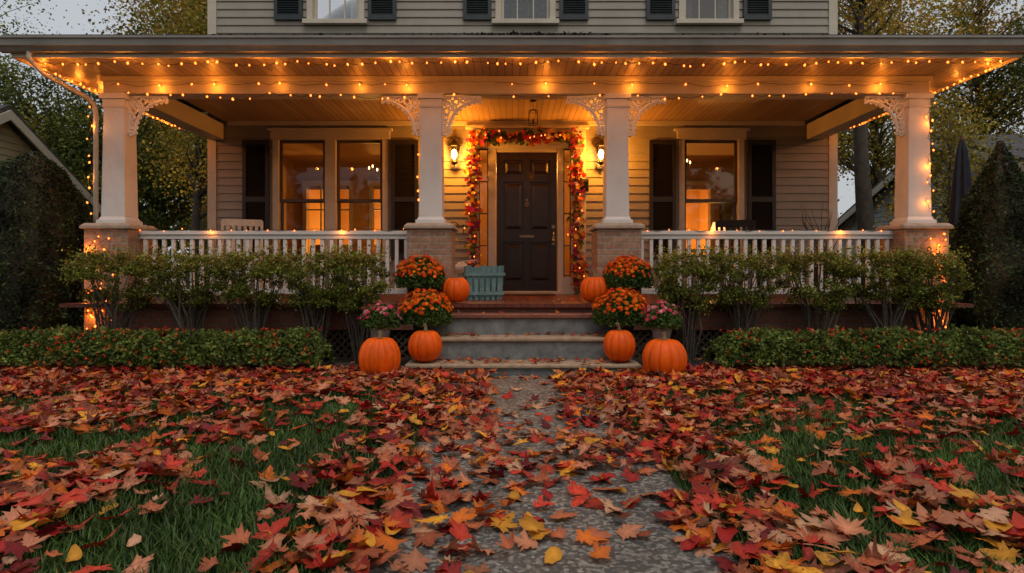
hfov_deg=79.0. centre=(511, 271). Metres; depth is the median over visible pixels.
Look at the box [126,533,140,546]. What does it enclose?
fallen leaf
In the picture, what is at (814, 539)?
fallen leaf
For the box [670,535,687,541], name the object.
fallen leaf
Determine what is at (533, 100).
hanging lantern
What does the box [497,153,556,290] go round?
front door
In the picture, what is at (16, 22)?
autumn tree
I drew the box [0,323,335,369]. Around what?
hedge
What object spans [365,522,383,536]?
fallen leaf
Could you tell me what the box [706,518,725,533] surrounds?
fallen leaf
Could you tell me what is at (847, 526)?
fallen leaf
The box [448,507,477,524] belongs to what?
fallen leaf
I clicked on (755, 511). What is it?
fallen leaf
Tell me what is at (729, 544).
fallen leaf
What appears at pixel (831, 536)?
fallen leaf
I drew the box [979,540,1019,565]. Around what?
fallen leaf
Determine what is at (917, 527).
fallen leaf
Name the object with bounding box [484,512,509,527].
fallen leaf
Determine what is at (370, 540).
fallen leaf
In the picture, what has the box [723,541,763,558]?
fallen leaf
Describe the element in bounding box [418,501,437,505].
fallen leaf
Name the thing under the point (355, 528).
fallen leaf
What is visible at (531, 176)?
door ornament
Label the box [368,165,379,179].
chandelier
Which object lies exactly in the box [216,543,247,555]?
fallen leaf
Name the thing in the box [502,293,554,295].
doormat
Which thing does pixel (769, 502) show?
fallen leaf
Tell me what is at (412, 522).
fallen leaf
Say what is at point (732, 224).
rocking chair
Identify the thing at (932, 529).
fallen leaf
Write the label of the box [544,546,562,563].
fallen leaf
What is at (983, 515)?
fallen leaf
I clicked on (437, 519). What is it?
fallen leaf
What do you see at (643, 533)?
fallen leaf
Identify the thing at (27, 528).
fallen leaf
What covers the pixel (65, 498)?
fallen leaf
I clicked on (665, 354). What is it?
pumpkin
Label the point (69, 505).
fallen leaf
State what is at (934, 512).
fallen leaf
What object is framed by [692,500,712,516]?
fallen leaf
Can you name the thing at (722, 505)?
fallen leaf
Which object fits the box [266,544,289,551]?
fallen leaf
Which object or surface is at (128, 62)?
string light
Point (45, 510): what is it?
fallen leaf
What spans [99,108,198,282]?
distant woods
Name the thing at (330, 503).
fallen leaf
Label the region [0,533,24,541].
fallen leaf
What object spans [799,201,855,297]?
branch planter
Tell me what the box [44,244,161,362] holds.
boxwood shrub
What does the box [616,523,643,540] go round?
fallen leaf
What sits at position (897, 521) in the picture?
fallen leaf
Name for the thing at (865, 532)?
fallen leaf
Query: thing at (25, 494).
fallen leaf
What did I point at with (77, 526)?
fallen leaf
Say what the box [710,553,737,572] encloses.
fallen leaf
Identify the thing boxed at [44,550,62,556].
fallen leaf
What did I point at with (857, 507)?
fallen leaf
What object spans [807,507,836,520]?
fallen leaf
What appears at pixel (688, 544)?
fallen leaf
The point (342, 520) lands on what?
fallen leaf
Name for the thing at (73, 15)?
sky
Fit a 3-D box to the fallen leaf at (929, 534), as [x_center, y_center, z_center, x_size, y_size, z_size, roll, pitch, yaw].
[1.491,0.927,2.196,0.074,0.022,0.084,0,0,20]
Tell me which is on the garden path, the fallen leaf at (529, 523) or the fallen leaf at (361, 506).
the fallen leaf at (529, 523)
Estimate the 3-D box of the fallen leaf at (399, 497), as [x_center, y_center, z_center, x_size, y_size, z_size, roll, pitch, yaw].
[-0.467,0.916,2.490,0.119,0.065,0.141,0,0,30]
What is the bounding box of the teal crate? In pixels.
[461,259,504,299]
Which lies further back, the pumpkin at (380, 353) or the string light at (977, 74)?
the string light at (977, 74)
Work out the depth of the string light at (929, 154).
7.14 m
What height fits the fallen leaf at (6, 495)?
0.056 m
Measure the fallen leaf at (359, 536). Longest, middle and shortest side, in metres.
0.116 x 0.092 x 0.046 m
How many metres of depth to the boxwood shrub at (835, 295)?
6.48 m
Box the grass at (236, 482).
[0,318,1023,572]
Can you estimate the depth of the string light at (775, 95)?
7.12 m
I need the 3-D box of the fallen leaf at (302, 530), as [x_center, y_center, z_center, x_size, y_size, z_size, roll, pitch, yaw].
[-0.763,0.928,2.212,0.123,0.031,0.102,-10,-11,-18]
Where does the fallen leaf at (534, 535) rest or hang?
on the garden path
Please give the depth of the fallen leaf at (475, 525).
2.33 m
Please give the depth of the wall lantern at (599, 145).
9.54 m
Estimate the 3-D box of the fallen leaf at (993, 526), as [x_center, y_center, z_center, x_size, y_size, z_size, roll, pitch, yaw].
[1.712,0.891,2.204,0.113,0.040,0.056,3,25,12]
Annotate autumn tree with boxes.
[0,0,64,112]
[0,54,156,203]
[39,86,200,296]
[53,0,206,288]
[79,0,206,287]
[174,147,206,280]
[838,0,963,284]
[838,0,1022,186]
[838,131,869,213]
[851,0,1023,134]
[853,84,1023,275]
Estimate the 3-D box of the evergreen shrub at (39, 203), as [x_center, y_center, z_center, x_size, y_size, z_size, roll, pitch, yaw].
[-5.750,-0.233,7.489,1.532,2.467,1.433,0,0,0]
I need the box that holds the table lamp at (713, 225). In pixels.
[710,222,725,248]
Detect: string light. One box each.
[34,59,1003,66]
[41,67,180,128]
[86,106,92,217]
[86,232,98,328]
[96,236,115,325]
[111,82,420,86]
[125,91,415,99]
[140,227,403,231]
[442,93,605,97]
[505,82,912,86]
[637,92,905,99]
[641,228,891,231]
[850,61,1002,127]
[925,100,935,213]
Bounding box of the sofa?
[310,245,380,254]
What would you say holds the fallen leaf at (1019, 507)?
on the grass at (236, 482)
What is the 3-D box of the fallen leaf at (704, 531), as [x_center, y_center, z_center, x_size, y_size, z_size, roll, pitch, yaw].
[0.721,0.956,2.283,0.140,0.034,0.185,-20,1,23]
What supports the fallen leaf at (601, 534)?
on the garden path
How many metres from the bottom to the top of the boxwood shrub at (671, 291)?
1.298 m
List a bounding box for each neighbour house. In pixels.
[0,105,100,316]
[838,135,1023,315]
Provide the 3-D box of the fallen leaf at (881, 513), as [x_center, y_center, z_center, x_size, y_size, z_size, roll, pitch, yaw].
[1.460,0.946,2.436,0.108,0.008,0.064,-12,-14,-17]
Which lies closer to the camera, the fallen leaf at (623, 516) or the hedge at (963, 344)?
the fallen leaf at (623, 516)
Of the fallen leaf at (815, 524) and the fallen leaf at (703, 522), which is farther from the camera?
the fallen leaf at (703, 522)
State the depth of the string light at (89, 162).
7.14 m
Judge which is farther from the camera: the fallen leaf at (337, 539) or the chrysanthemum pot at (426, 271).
the chrysanthemum pot at (426, 271)
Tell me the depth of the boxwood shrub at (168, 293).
6.54 m
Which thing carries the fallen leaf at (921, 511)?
on the grass at (236, 482)
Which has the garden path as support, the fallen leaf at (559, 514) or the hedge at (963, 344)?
the fallen leaf at (559, 514)
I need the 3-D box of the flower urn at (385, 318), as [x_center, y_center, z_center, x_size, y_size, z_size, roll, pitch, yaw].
[-1.293,0.639,6.077,0.404,0.723,0.406,0,0,38]
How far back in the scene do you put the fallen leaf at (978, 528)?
2.22 m
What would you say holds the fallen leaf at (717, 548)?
on the garden path
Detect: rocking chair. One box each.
[213,219,263,295]
[712,220,761,294]
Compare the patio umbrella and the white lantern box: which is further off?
the patio umbrella
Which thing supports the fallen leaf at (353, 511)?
on the grass at (236, 482)
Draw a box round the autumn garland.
[462,126,589,294]
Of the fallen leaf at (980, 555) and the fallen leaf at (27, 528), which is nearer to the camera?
the fallen leaf at (980, 555)
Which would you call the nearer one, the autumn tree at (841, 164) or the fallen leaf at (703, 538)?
the fallen leaf at (703, 538)
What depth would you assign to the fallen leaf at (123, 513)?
2.34 m
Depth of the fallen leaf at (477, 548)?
2.13 m
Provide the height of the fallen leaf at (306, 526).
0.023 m
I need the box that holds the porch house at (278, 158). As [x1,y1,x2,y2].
[0,0,1023,359]
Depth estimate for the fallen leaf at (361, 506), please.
2.41 m
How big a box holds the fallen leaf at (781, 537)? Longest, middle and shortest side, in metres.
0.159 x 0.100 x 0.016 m
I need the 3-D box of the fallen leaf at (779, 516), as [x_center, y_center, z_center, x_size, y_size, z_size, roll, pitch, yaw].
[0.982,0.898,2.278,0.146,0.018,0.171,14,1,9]
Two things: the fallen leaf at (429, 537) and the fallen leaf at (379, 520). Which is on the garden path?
the fallen leaf at (429, 537)
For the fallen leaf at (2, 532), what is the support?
on the grass at (236, 482)
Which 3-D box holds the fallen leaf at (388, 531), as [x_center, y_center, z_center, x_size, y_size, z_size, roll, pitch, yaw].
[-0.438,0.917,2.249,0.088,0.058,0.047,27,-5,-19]
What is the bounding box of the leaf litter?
[0,295,1023,572]
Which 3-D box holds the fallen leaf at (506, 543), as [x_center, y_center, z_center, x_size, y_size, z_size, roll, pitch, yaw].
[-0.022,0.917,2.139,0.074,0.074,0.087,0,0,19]
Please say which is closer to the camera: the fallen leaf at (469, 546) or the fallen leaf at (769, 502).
the fallen leaf at (469, 546)
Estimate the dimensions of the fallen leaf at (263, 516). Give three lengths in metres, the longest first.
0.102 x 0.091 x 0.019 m
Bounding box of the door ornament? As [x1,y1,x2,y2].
[527,171,534,181]
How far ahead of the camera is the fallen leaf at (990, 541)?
2.15 m
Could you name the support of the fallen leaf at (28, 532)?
on the grass at (236, 482)
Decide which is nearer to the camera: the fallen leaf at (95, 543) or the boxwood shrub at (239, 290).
the fallen leaf at (95, 543)
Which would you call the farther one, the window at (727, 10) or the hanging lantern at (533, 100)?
the window at (727, 10)
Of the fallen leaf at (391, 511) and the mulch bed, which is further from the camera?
the mulch bed
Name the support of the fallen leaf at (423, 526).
on the garden path
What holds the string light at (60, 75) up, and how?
hanging from the porch house at (278, 158)
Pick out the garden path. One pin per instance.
(657, 550)
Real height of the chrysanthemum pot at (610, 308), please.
0.507 m
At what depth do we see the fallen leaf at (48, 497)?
2.45 m
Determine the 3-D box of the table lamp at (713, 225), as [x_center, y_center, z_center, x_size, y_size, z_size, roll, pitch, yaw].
[3.750,-0.650,11.300,0.300,0.500,0.300,0,0,0]
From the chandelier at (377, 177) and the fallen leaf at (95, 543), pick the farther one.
the chandelier at (377, 177)
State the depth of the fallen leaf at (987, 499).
2.43 m
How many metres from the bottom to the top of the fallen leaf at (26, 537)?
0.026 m
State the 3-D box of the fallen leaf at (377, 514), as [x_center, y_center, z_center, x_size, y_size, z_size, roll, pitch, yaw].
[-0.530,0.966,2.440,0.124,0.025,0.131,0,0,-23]
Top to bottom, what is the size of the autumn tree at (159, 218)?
9.377 m
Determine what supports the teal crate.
on the porch house at (278, 158)
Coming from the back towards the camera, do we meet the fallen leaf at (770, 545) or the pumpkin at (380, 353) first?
the pumpkin at (380, 353)
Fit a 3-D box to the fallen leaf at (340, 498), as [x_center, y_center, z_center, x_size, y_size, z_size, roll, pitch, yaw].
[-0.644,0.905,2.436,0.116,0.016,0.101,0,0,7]
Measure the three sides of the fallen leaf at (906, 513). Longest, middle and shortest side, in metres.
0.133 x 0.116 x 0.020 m
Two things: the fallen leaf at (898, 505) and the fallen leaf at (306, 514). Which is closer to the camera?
the fallen leaf at (306, 514)
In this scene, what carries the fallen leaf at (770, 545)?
on the grass at (236, 482)
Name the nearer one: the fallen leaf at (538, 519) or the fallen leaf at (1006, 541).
the fallen leaf at (1006, 541)
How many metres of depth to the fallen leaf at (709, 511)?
2.39 m
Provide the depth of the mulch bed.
6.35 m
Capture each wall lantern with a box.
[448,137,460,166]
[595,137,603,166]
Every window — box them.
[267,128,392,261]
[302,0,367,24]
[492,0,558,24]
[674,128,749,261]
[675,0,743,24]
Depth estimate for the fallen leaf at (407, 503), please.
2.43 m
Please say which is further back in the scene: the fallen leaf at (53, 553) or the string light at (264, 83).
the string light at (264, 83)
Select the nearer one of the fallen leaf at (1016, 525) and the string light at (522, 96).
the fallen leaf at (1016, 525)
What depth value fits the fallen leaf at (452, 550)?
2.14 m
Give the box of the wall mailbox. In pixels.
[580,179,588,191]
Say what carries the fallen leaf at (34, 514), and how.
on the grass at (236, 482)
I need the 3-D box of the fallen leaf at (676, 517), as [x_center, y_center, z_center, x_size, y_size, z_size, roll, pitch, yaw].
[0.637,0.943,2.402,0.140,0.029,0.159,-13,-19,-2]
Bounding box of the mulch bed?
[0,356,1023,372]
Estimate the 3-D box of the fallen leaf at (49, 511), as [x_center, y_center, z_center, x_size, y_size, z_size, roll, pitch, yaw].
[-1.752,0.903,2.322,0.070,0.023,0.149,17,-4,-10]
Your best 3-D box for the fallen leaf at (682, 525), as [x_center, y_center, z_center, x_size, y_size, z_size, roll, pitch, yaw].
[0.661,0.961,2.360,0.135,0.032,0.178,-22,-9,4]
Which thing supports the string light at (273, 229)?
attached to the porch house at (278, 158)
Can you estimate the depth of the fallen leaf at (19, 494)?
2.47 m
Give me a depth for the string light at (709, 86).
7.13 m
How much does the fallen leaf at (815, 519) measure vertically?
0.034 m
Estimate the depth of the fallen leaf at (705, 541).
2.19 m
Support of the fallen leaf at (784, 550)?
on the grass at (236, 482)
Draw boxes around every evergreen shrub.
[0,151,93,348]
[949,140,1023,330]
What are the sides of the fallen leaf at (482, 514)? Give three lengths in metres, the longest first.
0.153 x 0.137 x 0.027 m
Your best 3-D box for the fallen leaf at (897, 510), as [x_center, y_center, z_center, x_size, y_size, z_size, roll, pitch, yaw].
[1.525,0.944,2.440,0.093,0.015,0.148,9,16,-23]
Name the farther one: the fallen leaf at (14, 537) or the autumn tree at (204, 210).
the autumn tree at (204, 210)
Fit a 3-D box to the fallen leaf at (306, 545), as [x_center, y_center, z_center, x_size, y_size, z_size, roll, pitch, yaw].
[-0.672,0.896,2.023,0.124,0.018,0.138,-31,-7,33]
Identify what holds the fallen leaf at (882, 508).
on the grass at (236, 482)
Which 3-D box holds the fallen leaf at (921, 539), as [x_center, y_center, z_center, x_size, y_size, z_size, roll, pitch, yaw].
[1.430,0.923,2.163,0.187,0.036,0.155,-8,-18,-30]
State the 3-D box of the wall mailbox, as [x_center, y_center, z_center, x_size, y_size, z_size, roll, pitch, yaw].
[1.120,-1.340,9.586,0.130,0.200,0.087,0,0,0]
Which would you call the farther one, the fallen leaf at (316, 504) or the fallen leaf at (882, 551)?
the fallen leaf at (316, 504)
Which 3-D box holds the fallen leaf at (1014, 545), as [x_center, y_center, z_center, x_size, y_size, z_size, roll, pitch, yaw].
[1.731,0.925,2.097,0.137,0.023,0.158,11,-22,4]
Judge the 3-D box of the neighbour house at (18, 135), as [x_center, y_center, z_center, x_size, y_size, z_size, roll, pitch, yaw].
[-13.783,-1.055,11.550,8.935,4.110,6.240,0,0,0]
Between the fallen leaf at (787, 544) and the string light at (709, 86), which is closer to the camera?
the fallen leaf at (787, 544)
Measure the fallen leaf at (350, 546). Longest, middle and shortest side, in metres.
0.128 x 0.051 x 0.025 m
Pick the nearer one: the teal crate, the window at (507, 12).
the teal crate
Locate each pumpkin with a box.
[358,330,400,375]
[408,323,441,361]
[441,271,469,301]
[580,270,609,301]
[603,322,635,361]
[642,332,686,375]
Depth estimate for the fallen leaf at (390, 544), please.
2.14 m
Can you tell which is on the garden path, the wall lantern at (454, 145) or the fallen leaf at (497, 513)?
the fallen leaf at (497, 513)
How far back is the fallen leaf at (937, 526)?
2.29 m
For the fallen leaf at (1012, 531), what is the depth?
2.18 m
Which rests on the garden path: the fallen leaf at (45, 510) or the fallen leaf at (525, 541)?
the fallen leaf at (525, 541)
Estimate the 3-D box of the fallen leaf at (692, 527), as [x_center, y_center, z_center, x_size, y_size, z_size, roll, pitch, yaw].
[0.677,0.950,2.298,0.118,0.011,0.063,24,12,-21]
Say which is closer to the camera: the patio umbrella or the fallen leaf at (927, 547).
the fallen leaf at (927, 547)
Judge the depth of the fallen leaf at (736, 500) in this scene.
2.42 m
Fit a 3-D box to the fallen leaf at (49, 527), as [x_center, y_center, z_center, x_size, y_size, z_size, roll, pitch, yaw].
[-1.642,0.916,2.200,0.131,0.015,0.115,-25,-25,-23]
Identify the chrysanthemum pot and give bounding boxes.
[392,254,445,296]
[398,288,453,331]
[592,287,648,333]
[602,254,653,294]
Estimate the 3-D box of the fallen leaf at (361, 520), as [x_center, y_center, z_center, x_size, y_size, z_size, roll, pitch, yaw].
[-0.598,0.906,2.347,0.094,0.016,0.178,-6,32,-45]
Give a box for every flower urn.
[357,300,401,337]
[641,299,682,338]
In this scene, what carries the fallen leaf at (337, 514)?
on the fallen leaf
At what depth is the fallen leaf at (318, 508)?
2.40 m
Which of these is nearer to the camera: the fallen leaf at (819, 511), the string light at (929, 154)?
the fallen leaf at (819, 511)
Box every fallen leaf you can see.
[0,490,21,503]
[0,522,13,535]
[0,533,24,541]
[0,539,6,551]
[2,504,30,520]
[2,539,29,560]
[3,489,32,505]
[4,506,30,526]
[4,514,31,530]
[5,526,34,534]
[10,492,39,501]
[11,518,38,532]
[13,486,52,507]
[16,505,50,521]
[16,531,42,536]
[21,532,53,546]
[24,489,56,507]
[27,537,42,551]
[30,511,53,517]
[31,523,82,536]
[34,507,56,517]
[34,515,52,528]
[34,519,68,534]
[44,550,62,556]
[45,500,77,507]
[52,500,73,519]
[55,485,91,508]
[55,514,94,529]
[65,544,82,561]
[81,525,119,548]
[98,502,134,519]
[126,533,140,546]
[138,497,161,514]
[143,500,168,510]
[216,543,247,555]
[220,522,252,543]
[221,536,240,550]
[251,517,289,545]
[253,537,277,560]
[256,512,272,518]
[257,507,274,520]
[257,532,292,550]
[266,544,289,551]
[272,551,302,565]
[284,528,314,538]
[289,541,316,556]
[292,529,327,557]
[295,502,317,520]
[295,523,314,528]
[296,503,321,512]
[297,495,324,507]
[298,553,310,561]
[299,527,339,549]
[309,503,328,524]
[310,502,335,508]
[317,506,352,526]
[318,509,336,529]
[325,496,336,510]
[325,517,353,538]
[325,530,345,545]
[332,514,349,524]
[333,496,356,505]
[334,500,345,512]
[337,518,359,528]
[341,529,356,541]
[342,497,367,527]
[343,498,361,516]
[343,545,383,566]
[345,532,371,550]
[348,541,354,553]
[349,524,374,543]
[350,526,388,535]
[353,510,378,525]
[357,504,377,515]
[357,523,375,546]
[359,518,389,528]
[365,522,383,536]
[370,548,403,566]
[373,512,386,518]
[375,526,408,551]
[381,486,415,511]
[382,515,400,526]
[384,508,413,531]
[385,522,400,534]
[387,503,408,533]
[395,499,424,518]
[397,547,431,572]
[400,510,422,527]
[411,522,437,539]
[412,531,446,546]
[416,514,450,523]
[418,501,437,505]
[432,537,467,553]
[433,555,460,563]
[436,523,453,532]
[444,543,463,554]
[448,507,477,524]
[449,518,478,542]
[461,542,474,549]
[464,517,487,530]
[466,534,494,555]
[469,498,500,513]
[471,510,499,516]
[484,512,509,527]
[489,511,517,532]
[493,509,508,515]
[496,528,514,548]
[509,528,537,552]
[519,514,548,534]
[522,514,547,522]
[528,528,551,539]
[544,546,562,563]
[548,524,567,538]
[549,509,577,519]
[572,529,607,544]
[578,524,612,543]
[589,540,610,558]
[610,511,634,518]
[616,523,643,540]
[636,529,652,535]
[652,511,670,523]
[661,507,694,523]
[663,510,693,520]
[668,515,700,531]
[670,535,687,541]
[674,508,705,523]
[680,535,701,550]
[686,530,712,548]
[687,523,698,533]
[689,531,710,551]
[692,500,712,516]
[694,523,715,541]
[694,536,716,556]
[696,503,707,517]
[697,516,713,525]
[703,500,724,519]
[705,491,727,503]
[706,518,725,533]
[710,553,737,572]
[711,501,725,509]
[712,543,732,552]
[717,525,738,542]
[718,501,746,516]
[718,503,738,507]
[718,519,744,523]
[720,540,742,556]
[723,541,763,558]
[724,508,743,514]
[724,517,744,527]
[728,488,743,502]
[740,508,775,524]
[741,517,768,536]
[741,540,763,549]
[741,544,775,557]
[745,513,767,525]
[747,494,777,509]
[748,530,778,542]
[752,519,777,537]
[754,508,774,521]
[760,501,779,507]
[761,508,795,522]
[763,537,792,549]
[764,546,795,557]
[767,529,792,544]
[770,518,794,533]
[771,500,798,517]
[772,539,798,550]
[773,504,801,517]
[777,527,811,541]
[787,516,818,539]
[799,543,845,555]
[800,511,832,523]
[805,522,830,529]
[805,531,829,544]
[807,505,826,514]
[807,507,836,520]
[811,519,849,548]
[822,517,849,536]
[828,510,867,538]
[853,499,868,515]
[857,526,871,538]
[868,542,914,561]
[873,505,893,510]
[875,511,890,516]
[881,539,909,551]
[885,499,902,514]
[885,513,912,530]
[885,533,915,545]
[888,516,920,526]
[891,509,923,526]
[893,499,911,515]
[899,533,942,548]
[908,525,927,529]
[909,502,947,529]
[912,505,946,521]
[914,526,954,541]
[914,544,952,553]
[923,530,948,540]
[928,518,949,535]
[936,508,979,527]
[947,509,976,517]
[948,483,981,504]
[949,545,975,555]
[951,490,976,498]
[953,516,986,531]
[957,497,975,507]
[958,526,978,532]
[967,551,1000,564]
[972,515,984,528]
[972,536,1000,549]
[974,490,997,503]
[976,513,1008,523]
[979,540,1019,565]
[980,505,1009,523]
[980,529,1008,536]
[983,518,1012,532]
[991,500,1008,505]
[994,535,1021,539]
[997,527,1023,539]
[1000,533,1023,546]
[1006,500,1023,509]
[1007,494,1022,503]
[1007,542,1023,548]
[1008,518,1021,528]
[1010,490,1023,508]
[1010,500,1023,507]
[1010,511,1023,534]
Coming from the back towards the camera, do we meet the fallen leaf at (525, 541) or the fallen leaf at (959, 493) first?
the fallen leaf at (959, 493)
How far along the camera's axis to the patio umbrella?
9.55 m
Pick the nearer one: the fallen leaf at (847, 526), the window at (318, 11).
the fallen leaf at (847, 526)
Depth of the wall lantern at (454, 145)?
9.54 m
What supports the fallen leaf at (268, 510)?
on the grass at (236, 482)
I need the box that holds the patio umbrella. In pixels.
[948,136,971,226]
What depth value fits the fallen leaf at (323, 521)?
2.31 m
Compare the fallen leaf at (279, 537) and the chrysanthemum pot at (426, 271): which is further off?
the chrysanthemum pot at (426, 271)
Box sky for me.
[0,0,1023,270]
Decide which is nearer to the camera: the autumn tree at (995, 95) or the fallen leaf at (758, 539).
the fallen leaf at (758, 539)
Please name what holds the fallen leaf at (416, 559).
on the garden path
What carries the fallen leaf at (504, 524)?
on the garden path
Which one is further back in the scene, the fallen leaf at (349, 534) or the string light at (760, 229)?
the string light at (760, 229)
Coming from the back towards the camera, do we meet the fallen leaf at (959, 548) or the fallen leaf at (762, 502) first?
the fallen leaf at (762, 502)
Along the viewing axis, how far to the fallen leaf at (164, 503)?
2.47 m
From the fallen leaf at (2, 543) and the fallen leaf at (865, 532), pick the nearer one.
the fallen leaf at (2, 543)
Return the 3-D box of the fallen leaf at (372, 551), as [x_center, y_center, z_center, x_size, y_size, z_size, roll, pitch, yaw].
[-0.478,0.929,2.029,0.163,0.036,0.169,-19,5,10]
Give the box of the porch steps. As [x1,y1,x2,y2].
[405,313,640,375]
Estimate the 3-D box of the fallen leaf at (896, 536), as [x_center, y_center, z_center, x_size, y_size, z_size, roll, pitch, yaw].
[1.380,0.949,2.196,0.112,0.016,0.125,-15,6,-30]
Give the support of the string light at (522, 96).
hanging from the porch house at (278, 158)
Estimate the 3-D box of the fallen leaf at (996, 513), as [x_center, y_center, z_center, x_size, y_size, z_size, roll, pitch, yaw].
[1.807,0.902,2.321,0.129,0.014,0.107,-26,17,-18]
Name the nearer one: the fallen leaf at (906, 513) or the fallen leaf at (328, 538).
the fallen leaf at (328, 538)
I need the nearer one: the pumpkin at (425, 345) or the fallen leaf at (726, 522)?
the fallen leaf at (726, 522)
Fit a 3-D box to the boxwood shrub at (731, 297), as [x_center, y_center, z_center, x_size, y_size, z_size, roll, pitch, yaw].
[2.479,0.355,6.592,1.028,1.299,0.750,0,0,18]
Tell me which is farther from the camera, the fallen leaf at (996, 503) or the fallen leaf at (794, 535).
the fallen leaf at (996, 503)
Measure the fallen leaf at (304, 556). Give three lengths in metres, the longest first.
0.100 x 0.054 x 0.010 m
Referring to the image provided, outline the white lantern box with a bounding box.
[455,262,467,278]
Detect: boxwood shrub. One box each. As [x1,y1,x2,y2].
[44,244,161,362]
[137,244,238,361]
[205,244,296,362]
[268,244,354,362]
[319,245,393,363]
[643,244,726,364]
[695,244,797,361]
[768,244,876,362]
[837,245,934,362]
[878,245,982,360]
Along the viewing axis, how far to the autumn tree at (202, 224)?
19.38 m
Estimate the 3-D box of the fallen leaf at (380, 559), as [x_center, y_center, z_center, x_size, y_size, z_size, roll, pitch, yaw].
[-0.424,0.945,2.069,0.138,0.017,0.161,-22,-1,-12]
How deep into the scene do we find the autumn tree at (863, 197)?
14.94 m
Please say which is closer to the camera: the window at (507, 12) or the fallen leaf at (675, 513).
the fallen leaf at (675, 513)
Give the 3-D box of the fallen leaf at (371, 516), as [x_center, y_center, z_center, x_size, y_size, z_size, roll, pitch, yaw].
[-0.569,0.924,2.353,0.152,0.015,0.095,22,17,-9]
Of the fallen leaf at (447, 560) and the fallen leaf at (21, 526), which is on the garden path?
the fallen leaf at (447, 560)
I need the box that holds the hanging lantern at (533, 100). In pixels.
[528,99,537,125]
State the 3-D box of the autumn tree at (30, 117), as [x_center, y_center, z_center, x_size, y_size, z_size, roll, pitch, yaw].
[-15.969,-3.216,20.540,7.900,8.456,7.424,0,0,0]
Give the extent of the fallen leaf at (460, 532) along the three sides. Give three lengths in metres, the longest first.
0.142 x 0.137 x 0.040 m
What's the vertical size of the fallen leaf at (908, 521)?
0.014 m
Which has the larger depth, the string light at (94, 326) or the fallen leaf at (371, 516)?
the string light at (94, 326)
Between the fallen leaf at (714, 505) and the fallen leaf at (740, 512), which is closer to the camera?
the fallen leaf at (740, 512)
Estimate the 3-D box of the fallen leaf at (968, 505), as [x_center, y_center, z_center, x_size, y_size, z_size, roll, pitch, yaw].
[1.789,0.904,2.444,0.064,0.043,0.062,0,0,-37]
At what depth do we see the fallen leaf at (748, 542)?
2.13 m
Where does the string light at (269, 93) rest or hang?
hanging from the porch house at (278, 158)
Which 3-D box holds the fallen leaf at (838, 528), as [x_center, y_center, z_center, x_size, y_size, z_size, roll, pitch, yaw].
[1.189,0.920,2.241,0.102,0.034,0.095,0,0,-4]
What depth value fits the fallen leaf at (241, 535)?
2.19 m
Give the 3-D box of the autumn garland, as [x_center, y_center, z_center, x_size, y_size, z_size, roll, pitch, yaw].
[0.216,-0.943,9.527,1.971,2.617,0.207,0,0,0]
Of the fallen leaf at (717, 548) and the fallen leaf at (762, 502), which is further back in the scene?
the fallen leaf at (762, 502)
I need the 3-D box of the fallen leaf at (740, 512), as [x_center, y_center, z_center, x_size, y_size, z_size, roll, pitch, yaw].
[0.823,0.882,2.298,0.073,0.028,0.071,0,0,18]
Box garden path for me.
[345,376,738,572]
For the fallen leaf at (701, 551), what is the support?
on the garden path
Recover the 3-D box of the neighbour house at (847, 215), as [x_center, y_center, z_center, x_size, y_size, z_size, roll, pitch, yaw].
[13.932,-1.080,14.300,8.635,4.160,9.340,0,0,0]

